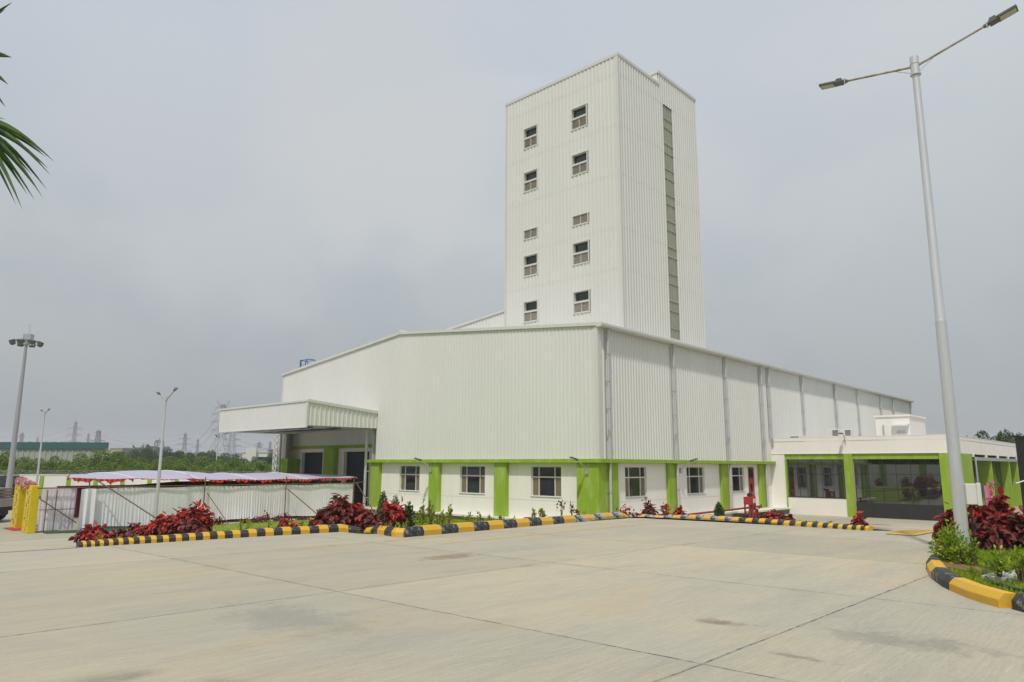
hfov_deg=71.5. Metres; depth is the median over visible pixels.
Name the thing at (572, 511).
seedling
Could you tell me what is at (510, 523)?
kerb block
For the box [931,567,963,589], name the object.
kerb block
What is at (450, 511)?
seedling
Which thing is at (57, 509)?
cloth screen
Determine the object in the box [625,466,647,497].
window
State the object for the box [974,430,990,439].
dark tree
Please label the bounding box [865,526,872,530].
kerb block
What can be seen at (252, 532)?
kerb block
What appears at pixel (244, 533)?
kerb block
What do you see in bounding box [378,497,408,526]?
copperleaf shrub
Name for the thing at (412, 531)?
kerb block
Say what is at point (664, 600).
yard pavement
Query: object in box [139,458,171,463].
dark tree
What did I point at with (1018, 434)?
dark tree
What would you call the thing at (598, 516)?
kerb block
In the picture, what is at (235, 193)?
sky
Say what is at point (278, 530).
kerb block
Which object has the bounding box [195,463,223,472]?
scrub tree
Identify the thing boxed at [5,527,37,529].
mat
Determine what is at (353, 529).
kerb block
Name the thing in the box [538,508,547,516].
seedling
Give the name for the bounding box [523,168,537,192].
tower window
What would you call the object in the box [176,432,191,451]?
pylon
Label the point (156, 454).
dark tree
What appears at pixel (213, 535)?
kerb block
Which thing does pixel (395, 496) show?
topiary
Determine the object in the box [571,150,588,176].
tower window
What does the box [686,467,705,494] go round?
window
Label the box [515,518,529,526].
kerb block
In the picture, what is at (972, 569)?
garden shrub
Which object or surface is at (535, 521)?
kerb block
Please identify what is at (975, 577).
grass
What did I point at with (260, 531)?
kerb block
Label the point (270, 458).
dark tree
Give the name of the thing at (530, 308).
tower window
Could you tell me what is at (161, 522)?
copperleaf shrub
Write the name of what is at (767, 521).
kerb block
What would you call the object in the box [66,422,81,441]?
pylon
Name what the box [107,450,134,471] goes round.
scrub tree
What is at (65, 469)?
scrub tree
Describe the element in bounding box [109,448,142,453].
building
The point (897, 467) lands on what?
annex building
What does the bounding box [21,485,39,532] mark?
yellow column
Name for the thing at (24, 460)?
scrub tree
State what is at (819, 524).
kerb block
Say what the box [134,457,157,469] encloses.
scrub tree
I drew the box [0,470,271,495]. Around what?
compound wall
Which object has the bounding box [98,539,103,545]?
kerb block
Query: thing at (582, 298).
tower window
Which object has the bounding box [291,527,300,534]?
kerb block
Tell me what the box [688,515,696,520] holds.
kerb block
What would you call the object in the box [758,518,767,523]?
kerb block
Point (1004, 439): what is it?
dark tree
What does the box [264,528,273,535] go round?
kerb block
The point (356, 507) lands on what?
copperleaf shrub
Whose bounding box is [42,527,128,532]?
carpet
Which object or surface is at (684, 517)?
kerb block
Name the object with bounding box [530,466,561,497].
window
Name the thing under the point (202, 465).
scrub tree
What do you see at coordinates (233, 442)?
pylon
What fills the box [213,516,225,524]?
copperleaf shrub
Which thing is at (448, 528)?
kerb block
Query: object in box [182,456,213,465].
dark tree
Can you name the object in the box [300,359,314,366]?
roof frame
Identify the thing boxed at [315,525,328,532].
kerb block
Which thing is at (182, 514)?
copperleaf shrub
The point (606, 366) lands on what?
factory building
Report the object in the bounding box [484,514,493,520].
seedling
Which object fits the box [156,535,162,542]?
kerb block
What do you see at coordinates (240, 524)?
seedling
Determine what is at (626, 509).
copperleaf shrub
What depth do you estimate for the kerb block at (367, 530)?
19.76 m
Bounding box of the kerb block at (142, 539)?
[137,536,144,543]
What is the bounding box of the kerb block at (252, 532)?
[245,529,256,536]
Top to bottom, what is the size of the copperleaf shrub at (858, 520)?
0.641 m
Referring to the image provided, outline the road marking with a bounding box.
[438,523,650,543]
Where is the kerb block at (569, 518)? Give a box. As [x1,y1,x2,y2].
[563,515,574,522]
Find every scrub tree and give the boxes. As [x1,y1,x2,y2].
[0,451,22,473]
[4,462,44,473]
[16,456,36,471]
[32,458,45,469]
[39,455,61,473]
[47,462,87,473]
[51,459,70,473]
[70,452,88,466]
[76,448,120,471]
[84,460,116,472]
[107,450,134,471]
[116,457,145,470]
[119,462,149,470]
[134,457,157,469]
[149,459,168,470]
[161,461,190,471]
[162,456,183,466]
[177,457,199,471]
[192,455,213,470]
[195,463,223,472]
[206,459,231,472]
[223,458,241,469]
[228,464,260,472]
[241,461,261,472]
[254,459,270,472]
[263,461,277,472]
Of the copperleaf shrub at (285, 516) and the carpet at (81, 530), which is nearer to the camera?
the carpet at (81, 530)
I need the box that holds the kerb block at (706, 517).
[703,515,713,520]
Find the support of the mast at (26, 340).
on the yard pavement
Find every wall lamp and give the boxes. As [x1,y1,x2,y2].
[414,458,431,471]
[569,457,588,473]
[679,458,697,472]
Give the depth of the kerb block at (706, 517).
25.39 m
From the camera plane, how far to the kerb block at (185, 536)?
17.05 m
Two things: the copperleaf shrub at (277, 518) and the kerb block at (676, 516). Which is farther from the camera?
the copperleaf shrub at (277, 518)
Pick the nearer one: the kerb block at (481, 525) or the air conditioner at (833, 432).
the kerb block at (481, 525)
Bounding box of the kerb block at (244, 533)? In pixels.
[240,530,248,537]
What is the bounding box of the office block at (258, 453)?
[242,448,275,464]
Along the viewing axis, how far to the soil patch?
11.83 m
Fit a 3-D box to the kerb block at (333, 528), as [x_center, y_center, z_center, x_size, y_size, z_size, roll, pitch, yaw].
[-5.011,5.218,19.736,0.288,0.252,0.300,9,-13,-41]
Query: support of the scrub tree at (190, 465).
on the ground
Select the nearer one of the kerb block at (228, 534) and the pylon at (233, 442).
the kerb block at (228, 534)
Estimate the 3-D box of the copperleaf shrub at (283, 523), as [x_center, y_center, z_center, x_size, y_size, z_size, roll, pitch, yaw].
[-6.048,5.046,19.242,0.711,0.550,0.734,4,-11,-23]
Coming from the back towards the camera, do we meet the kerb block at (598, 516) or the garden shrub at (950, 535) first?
the kerb block at (598, 516)
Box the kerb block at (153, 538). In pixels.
[149,535,156,542]
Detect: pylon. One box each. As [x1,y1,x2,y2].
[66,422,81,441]
[91,430,104,441]
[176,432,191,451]
[209,401,231,454]
[223,432,240,456]
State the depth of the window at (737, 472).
41.95 m
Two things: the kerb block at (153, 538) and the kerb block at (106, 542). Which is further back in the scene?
the kerb block at (153, 538)
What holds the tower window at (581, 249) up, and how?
in the factory building at (606, 366)
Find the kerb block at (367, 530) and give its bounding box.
[364,527,371,533]
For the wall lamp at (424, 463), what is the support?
attached to the factory building at (606, 366)
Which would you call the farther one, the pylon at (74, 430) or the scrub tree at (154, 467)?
the pylon at (74, 430)
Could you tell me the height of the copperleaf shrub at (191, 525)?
0.759 m
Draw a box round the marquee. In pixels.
[37,470,374,530]
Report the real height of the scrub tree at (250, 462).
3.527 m
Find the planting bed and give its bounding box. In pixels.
[630,517,879,528]
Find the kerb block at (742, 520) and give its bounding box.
[738,518,745,522]
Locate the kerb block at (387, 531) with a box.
[384,526,396,535]
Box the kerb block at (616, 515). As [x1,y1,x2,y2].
[611,512,620,518]
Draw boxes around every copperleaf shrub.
[68,521,114,542]
[110,528,126,537]
[123,522,144,537]
[131,520,154,537]
[144,511,180,535]
[166,513,211,534]
[171,503,198,521]
[184,498,215,530]
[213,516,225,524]
[239,517,253,522]
[252,517,262,522]
[260,510,272,521]
[271,514,286,521]
[277,518,302,526]
[281,513,292,520]
[295,516,309,519]
[307,507,340,525]
[325,493,354,525]
[351,503,368,525]
[355,509,384,532]
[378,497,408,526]
[616,504,635,516]
[638,497,659,515]
[657,502,671,515]
[673,505,687,514]
[763,509,777,518]
[773,513,784,519]
[782,514,795,520]
[850,511,869,525]
[932,502,975,544]
[967,505,1001,531]
[970,516,1016,549]
[985,486,1015,529]
[1003,505,1023,548]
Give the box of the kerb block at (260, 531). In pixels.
[254,528,264,536]
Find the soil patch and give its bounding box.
[943,561,987,571]
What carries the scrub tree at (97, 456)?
on the ground
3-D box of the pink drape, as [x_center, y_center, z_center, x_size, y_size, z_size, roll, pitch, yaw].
[26.130,8.780,39.091,0.348,2.150,0.100,0,-10,0]
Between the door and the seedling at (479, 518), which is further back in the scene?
the door
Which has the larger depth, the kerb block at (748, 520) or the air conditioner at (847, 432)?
the air conditioner at (847, 432)
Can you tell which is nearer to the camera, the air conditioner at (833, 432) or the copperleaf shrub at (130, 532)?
the copperleaf shrub at (130, 532)
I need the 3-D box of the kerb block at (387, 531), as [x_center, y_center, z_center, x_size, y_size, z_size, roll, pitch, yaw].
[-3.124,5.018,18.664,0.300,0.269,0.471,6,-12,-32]
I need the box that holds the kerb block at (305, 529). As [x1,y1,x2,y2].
[297,526,309,533]
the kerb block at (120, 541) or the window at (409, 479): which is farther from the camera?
the window at (409, 479)
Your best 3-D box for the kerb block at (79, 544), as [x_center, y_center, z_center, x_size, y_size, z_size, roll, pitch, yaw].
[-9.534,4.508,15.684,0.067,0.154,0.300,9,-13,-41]
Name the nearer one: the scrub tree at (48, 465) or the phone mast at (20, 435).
the scrub tree at (48, 465)
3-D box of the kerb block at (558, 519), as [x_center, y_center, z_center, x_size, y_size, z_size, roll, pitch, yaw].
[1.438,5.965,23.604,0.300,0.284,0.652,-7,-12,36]
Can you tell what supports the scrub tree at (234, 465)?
on the ground
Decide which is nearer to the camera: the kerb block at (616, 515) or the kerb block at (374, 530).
the kerb block at (374, 530)
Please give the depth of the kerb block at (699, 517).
25.63 m
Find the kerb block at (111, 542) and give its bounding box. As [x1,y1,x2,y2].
[108,539,113,545]
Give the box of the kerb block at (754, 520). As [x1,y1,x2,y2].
[752,518,758,523]
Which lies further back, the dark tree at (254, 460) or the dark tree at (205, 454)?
the dark tree at (205, 454)
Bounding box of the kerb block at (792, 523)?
[789,520,795,525]
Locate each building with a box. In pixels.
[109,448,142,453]
[217,453,242,458]
[218,52,913,520]
[748,414,1021,520]
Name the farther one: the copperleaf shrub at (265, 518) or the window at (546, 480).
the copperleaf shrub at (265, 518)
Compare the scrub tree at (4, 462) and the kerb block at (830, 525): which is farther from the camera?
the scrub tree at (4, 462)
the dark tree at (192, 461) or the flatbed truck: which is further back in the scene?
the dark tree at (192, 461)
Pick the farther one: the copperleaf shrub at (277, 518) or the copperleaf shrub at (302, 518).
the copperleaf shrub at (302, 518)
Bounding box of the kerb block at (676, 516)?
[672,515,680,519]
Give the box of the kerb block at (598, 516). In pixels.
[593,513,603,520]
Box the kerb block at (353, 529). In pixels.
[348,525,359,533]
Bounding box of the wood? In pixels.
[106,443,277,457]
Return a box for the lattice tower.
[152,438,163,454]
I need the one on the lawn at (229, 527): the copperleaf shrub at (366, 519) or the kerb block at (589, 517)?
the copperleaf shrub at (366, 519)
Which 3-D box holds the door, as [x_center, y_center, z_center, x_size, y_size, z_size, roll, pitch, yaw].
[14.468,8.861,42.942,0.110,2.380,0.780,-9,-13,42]
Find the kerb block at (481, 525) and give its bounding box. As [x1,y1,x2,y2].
[473,521,489,530]
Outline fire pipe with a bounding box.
[688,506,759,515]
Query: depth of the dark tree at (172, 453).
167.39 m
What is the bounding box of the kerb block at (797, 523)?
[795,521,801,526]
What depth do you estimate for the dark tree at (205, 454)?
172.51 m
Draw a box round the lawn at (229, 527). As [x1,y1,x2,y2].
[212,517,629,533]
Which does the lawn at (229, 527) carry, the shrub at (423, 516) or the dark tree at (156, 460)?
the shrub at (423, 516)
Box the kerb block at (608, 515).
[601,513,612,519]
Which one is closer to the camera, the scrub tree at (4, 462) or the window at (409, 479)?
the window at (409, 479)
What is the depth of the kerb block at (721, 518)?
24.90 m
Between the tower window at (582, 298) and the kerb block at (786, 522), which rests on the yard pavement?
the kerb block at (786, 522)
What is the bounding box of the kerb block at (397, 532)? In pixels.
[391,527,405,536]
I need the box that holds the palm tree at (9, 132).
[0,3,50,209]
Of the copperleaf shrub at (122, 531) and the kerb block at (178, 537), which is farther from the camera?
the copperleaf shrub at (122, 531)
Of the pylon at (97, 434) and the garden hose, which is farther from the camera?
the pylon at (97, 434)
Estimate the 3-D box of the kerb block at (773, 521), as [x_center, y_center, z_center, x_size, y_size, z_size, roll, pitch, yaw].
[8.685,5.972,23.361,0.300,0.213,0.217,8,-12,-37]
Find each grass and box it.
[940,547,1023,593]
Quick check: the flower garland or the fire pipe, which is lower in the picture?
the fire pipe
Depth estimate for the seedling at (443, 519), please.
20.52 m
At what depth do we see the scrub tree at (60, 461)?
74.66 m
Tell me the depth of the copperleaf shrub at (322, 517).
20.40 m
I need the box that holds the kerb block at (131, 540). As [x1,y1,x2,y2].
[128,537,133,543]
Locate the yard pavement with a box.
[0,499,1023,681]
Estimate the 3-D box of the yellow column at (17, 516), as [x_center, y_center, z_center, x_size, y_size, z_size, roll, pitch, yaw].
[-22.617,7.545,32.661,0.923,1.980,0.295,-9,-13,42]
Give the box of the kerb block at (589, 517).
[583,514,594,521]
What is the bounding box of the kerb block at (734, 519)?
[731,517,741,522]
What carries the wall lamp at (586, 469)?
attached to the factory building at (606, 366)
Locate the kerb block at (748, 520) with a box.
[745,518,752,523]
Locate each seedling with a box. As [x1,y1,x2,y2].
[237,517,243,529]
[245,517,251,528]
[398,501,415,526]
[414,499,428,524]
[426,498,436,524]
[434,510,447,524]
[444,504,454,523]
[461,512,474,521]
[475,511,481,521]
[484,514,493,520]
[531,508,536,517]
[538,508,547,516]
[556,493,565,515]
[569,501,575,514]
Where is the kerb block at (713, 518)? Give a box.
[710,516,717,521]
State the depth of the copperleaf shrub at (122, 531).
19.06 m
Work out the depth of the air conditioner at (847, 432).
43.75 m
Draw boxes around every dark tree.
[128,449,141,457]
[134,447,155,461]
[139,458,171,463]
[147,450,158,460]
[158,446,182,461]
[179,452,202,460]
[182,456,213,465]
[196,451,213,463]
[207,450,220,460]
[211,453,230,461]
[215,458,242,464]
[230,453,247,463]
[251,457,260,464]
[263,452,277,467]
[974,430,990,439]
[996,429,1015,461]
[1002,432,1023,442]
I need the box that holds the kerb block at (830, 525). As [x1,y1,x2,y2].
[828,523,836,528]
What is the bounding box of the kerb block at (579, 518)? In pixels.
[573,515,584,521]
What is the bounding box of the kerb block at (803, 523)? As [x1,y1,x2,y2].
[801,521,808,526]
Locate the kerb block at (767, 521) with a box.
[765,519,772,524]
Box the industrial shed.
[0,441,108,463]
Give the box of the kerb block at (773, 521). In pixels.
[771,519,777,524]
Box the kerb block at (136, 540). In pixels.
[132,537,139,543]
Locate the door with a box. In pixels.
[748,468,754,505]
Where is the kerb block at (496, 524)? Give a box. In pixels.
[486,520,503,529]
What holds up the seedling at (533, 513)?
on the lawn at (229, 527)
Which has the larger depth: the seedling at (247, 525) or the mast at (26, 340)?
the mast at (26, 340)
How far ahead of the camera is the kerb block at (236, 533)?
17.87 m
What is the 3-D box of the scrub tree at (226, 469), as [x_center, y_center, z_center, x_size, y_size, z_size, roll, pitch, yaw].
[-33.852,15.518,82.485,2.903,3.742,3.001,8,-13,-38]
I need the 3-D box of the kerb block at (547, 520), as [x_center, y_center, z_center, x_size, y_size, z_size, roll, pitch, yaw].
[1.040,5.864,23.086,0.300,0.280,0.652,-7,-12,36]
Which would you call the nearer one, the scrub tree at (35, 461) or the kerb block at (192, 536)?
the kerb block at (192, 536)
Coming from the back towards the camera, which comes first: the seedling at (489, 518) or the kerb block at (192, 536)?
the seedling at (489, 518)
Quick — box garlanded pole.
[986,480,995,502]
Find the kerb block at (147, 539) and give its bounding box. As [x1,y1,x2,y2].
[144,536,150,542]
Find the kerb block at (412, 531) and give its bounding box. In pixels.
[399,526,423,536]
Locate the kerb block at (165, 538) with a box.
[161,535,168,541]
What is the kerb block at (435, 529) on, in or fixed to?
on the yard pavement
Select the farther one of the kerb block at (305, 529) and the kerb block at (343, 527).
the kerb block at (343, 527)
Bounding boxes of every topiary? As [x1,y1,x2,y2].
[375,491,386,524]
[391,495,399,521]
[713,501,724,515]
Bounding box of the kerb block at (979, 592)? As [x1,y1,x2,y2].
[949,577,1015,607]
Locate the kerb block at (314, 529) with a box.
[309,526,318,533]
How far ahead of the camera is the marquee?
35.89 m
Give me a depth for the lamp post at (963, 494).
15.28 m
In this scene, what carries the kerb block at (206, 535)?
on the yard pavement
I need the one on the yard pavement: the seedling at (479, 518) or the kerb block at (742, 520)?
the kerb block at (742, 520)
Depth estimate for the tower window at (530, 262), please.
40.35 m
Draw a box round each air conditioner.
[827,429,840,436]
[841,429,852,435]
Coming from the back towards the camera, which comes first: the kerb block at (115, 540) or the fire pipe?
the fire pipe
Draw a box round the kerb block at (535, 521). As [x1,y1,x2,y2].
[528,518,541,525]
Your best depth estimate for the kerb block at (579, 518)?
24.57 m
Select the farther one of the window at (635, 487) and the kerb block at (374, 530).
the window at (635, 487)
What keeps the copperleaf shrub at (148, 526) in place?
on the lawn at (229, 527)
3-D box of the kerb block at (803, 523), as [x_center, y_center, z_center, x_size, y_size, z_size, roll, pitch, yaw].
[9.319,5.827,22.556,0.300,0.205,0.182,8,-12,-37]
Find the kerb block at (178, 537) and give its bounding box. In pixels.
[174,534,181,541]
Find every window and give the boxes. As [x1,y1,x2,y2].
[399,465,419,491]
[459,466,484,494]
[523,123,537,149]
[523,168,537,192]
[523,226,537,240]
[523,252,537,277]
[523,299,538,322]
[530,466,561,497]
[571,103,587,131]
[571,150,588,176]
[572,212,588,226]
[572,239,589,265]
[573,289,590,314]
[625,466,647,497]
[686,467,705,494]
[731,467,745,491]
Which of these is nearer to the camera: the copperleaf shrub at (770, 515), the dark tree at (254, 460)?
the copperleaf shrub at (770, 515)
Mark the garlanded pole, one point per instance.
(989, 485)
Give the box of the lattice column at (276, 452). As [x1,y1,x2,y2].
[272,434,278,471]
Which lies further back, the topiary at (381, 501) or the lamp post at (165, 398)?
the lamp post at (165, 398)
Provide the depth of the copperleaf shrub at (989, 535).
14.65 m
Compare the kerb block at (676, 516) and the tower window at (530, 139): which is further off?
the tower window at (530, 139)
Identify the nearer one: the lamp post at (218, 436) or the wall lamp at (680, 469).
the wall lamp at (680, 469)
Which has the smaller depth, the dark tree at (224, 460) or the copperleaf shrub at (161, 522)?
the copperleaf shrub at (161, 522)
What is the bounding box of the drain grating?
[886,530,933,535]
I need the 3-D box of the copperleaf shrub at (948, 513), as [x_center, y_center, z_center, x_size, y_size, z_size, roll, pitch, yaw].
[9.651,4.092,15.434,0.812,1.191,0.995,6,-11,-30]
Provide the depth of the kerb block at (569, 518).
24.06 m
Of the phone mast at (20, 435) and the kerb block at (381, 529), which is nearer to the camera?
the kerb block at (381, 529)
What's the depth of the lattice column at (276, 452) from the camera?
50.92 m
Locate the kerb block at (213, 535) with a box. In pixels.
[207,531,217,538]
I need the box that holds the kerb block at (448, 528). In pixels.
[440,524,457,533]
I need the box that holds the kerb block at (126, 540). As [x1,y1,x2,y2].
[123,537,128,544]
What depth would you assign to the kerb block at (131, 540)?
16.27 m
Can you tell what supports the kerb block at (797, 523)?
on the yard pavement
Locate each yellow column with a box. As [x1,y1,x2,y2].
[10,483,26,527]
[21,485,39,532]
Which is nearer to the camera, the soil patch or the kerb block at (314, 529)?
the soil patch
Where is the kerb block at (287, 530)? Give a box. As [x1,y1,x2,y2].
[281,527,291,534]
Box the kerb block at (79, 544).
[76,541,82,547]
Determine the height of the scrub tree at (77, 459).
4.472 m
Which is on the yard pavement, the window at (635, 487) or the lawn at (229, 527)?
the lawn at (229, 527)
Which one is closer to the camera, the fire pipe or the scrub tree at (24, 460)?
the fire pipe
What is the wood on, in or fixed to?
on the ground
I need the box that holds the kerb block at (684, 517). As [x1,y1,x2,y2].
[680,515,688,519]
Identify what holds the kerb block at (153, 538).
on the yard pavement
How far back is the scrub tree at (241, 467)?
76.35 m
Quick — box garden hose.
[983,566,1023,591]
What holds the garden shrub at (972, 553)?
on the island lawn
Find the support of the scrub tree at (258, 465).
on the ground
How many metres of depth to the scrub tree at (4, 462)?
74.39 m
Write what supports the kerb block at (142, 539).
on the yard pavement
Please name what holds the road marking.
on the yard pavement
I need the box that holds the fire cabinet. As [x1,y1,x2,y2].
[743,492,761,517]
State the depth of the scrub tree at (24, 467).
72.51 m
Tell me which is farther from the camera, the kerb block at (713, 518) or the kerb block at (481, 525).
the kerb block at (713, 518)
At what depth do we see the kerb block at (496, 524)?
20.96 m
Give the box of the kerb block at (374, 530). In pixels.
[370,525,380,533]
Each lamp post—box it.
[36,409,49,483]
[153,387,177,520]
[214,432,228,459]
[819,4,1018,548]
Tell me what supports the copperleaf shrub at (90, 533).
on the lawn at (229, 527)
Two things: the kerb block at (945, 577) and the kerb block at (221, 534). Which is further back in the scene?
the kerb block at (221, 534)
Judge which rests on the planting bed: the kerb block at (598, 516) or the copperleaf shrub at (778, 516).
the copperleaf shrub at (778, 516)
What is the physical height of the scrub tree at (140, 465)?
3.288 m
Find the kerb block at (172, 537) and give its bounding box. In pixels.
[167,534,175,541]
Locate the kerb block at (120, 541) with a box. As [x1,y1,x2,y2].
[117,538,123,544]
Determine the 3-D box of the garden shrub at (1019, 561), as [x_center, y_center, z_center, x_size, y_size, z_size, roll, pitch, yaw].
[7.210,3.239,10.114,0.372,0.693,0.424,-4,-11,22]
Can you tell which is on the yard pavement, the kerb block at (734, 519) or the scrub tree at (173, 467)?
the kerb block at (734, 519)
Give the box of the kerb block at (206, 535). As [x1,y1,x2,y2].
[202,532,209,539]
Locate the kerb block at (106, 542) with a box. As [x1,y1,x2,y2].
[102,539,108,545]
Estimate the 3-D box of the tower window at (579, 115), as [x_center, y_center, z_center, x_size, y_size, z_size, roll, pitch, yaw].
[3.765,-12.296,39.239,1.120,1.315,0.272,-9,-13,42]
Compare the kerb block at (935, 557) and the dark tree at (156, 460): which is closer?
the kerb block at (935, 557)
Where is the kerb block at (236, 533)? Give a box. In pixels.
[230,530,240,537]
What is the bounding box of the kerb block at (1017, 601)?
[1011,593,1023,611]
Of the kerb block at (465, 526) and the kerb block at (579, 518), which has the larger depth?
the kerb block at (579, 518)
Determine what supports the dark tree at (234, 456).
on the ground
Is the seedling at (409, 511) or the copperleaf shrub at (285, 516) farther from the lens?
the copperleaf shrub at (285, 516)
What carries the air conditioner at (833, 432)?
on the annex building at (897, 467)
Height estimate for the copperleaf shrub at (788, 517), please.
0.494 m
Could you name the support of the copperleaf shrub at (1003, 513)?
on the island lawn
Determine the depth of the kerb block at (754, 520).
23.84 m
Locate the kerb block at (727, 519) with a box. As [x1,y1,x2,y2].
[724,517,731,521]
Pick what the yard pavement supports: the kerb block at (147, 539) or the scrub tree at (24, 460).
the kerb block at (147, 539)
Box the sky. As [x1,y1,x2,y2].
[0,0,1023,455]
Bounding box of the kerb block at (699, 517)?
[695,515,703,520]
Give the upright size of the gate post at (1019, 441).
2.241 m
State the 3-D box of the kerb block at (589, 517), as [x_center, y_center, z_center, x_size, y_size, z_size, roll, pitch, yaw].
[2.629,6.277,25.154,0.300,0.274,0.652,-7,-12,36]
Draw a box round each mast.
[4,328,43,496]
[19,431,23,441]
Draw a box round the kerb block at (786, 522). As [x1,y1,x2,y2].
[783,520,790,525]
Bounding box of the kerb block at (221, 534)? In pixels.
[216,531,224,538]
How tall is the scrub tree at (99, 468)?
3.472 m
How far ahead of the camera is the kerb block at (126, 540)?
16.19 m
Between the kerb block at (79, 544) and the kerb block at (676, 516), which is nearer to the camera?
the kerb block at (79, 544)
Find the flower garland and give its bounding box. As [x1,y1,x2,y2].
[15,476,37,488]
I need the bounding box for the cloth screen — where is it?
[37,488,76,531]
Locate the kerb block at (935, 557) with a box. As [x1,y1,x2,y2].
[926,554,942,568]
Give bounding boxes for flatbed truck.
[0,488,13,519]
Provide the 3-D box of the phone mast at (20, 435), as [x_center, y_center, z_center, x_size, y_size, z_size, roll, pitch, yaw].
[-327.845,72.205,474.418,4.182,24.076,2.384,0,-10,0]
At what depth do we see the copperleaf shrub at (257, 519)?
35.51 m
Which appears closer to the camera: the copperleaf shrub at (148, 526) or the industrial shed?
the copperleaf shrub at (148, 526)
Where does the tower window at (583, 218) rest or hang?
in the factory building at (606, 366)
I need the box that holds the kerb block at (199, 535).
[194,532,202,539]
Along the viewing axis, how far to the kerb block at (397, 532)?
18.19 m
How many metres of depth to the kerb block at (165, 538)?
16.76 m
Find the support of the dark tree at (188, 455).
on the ground
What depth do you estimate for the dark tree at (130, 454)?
166.77 m
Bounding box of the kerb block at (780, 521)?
[777,519,784,524]
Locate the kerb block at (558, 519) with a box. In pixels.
[552,516,563,523]
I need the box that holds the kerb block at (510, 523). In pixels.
[502,519,516,528]
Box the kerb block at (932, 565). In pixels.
[927,560,945,576]
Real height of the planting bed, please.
0.783 m
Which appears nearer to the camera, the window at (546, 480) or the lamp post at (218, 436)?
the window at (546, 480)
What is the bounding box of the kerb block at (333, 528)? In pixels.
[325,524,338,532]
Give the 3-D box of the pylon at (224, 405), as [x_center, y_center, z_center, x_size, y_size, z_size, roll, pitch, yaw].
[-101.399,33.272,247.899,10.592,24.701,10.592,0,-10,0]
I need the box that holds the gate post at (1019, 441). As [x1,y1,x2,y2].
[1013,436,1023,512]
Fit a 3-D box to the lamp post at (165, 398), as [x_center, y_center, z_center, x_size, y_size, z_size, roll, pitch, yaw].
[-16.236,5.460,32.906,2.414,6.464,0.240,-10,-14,44]
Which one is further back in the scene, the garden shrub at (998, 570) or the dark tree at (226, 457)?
the dark tree at (226, 457)
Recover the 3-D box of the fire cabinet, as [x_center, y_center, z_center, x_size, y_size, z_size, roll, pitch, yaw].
[13.438,9.209,39.795,0.551,1.445,1.380,-9,-13,42]
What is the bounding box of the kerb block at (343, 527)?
[337,524,348,532]
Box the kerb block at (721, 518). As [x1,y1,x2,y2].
[717,516,728,521]
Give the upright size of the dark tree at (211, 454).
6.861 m
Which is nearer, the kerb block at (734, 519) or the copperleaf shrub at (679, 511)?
the kerb block at (734, 519)
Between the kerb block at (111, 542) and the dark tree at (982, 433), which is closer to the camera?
the kerb block at (111, 542)
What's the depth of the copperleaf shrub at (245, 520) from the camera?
35.10 m
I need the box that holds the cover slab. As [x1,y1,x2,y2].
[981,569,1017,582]
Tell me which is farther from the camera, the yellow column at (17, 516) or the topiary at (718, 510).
the yellow column at (17, 516)
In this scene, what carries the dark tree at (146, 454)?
on the ground
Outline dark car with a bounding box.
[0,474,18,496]
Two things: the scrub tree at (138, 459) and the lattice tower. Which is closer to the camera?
the scrub tree at (138, 459)
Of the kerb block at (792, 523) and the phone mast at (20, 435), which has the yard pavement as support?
the kerb block at (792, 523)
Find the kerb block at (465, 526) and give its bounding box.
[452,522,473,532]
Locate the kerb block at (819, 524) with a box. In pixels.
[817,522,825,527]
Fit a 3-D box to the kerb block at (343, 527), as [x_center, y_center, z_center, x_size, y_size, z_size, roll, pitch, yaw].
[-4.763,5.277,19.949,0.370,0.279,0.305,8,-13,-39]
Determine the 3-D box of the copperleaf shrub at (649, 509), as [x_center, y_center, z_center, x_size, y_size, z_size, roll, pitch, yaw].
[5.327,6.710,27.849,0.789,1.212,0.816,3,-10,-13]
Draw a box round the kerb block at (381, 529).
[377,525,390,534]
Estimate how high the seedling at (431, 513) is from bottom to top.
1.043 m
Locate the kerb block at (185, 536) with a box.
[180,533,188,540]
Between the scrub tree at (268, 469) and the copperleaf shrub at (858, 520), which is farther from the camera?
the scrub tree at (268, 469)
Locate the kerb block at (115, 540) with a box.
[111,538,117,544]
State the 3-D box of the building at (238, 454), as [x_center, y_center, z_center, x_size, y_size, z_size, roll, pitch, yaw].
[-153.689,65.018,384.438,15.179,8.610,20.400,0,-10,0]
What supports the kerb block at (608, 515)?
on the yard pavement
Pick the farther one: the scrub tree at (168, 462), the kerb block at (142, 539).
the scrub tree at (168, 462)
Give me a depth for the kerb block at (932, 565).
11.71 m
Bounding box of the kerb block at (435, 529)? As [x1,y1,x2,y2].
[420,524,441,535]
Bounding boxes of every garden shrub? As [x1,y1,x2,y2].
[927,517,966,561]
[944,534,969,563]
[962,566,978,573]
[963,529,980,566]
[979,545,1011,581]
[1003,544,1023,582]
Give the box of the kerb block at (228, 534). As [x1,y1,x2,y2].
[223,531,232,538]
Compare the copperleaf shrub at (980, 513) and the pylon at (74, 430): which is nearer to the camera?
the copperleaf shrub at (980, 513)
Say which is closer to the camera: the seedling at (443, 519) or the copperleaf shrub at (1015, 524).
the copperleaf shrub at (1015, 524)
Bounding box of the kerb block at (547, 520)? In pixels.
[539,517,552,524]
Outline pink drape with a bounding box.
[982,481,990,505]
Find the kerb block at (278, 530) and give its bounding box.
[272,527,282,535]
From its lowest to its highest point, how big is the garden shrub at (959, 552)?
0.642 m
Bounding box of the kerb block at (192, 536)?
[187,533,195,540]
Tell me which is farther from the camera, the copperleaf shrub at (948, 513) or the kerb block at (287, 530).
the kerb block at (287, 530)
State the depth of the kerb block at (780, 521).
23.12 m

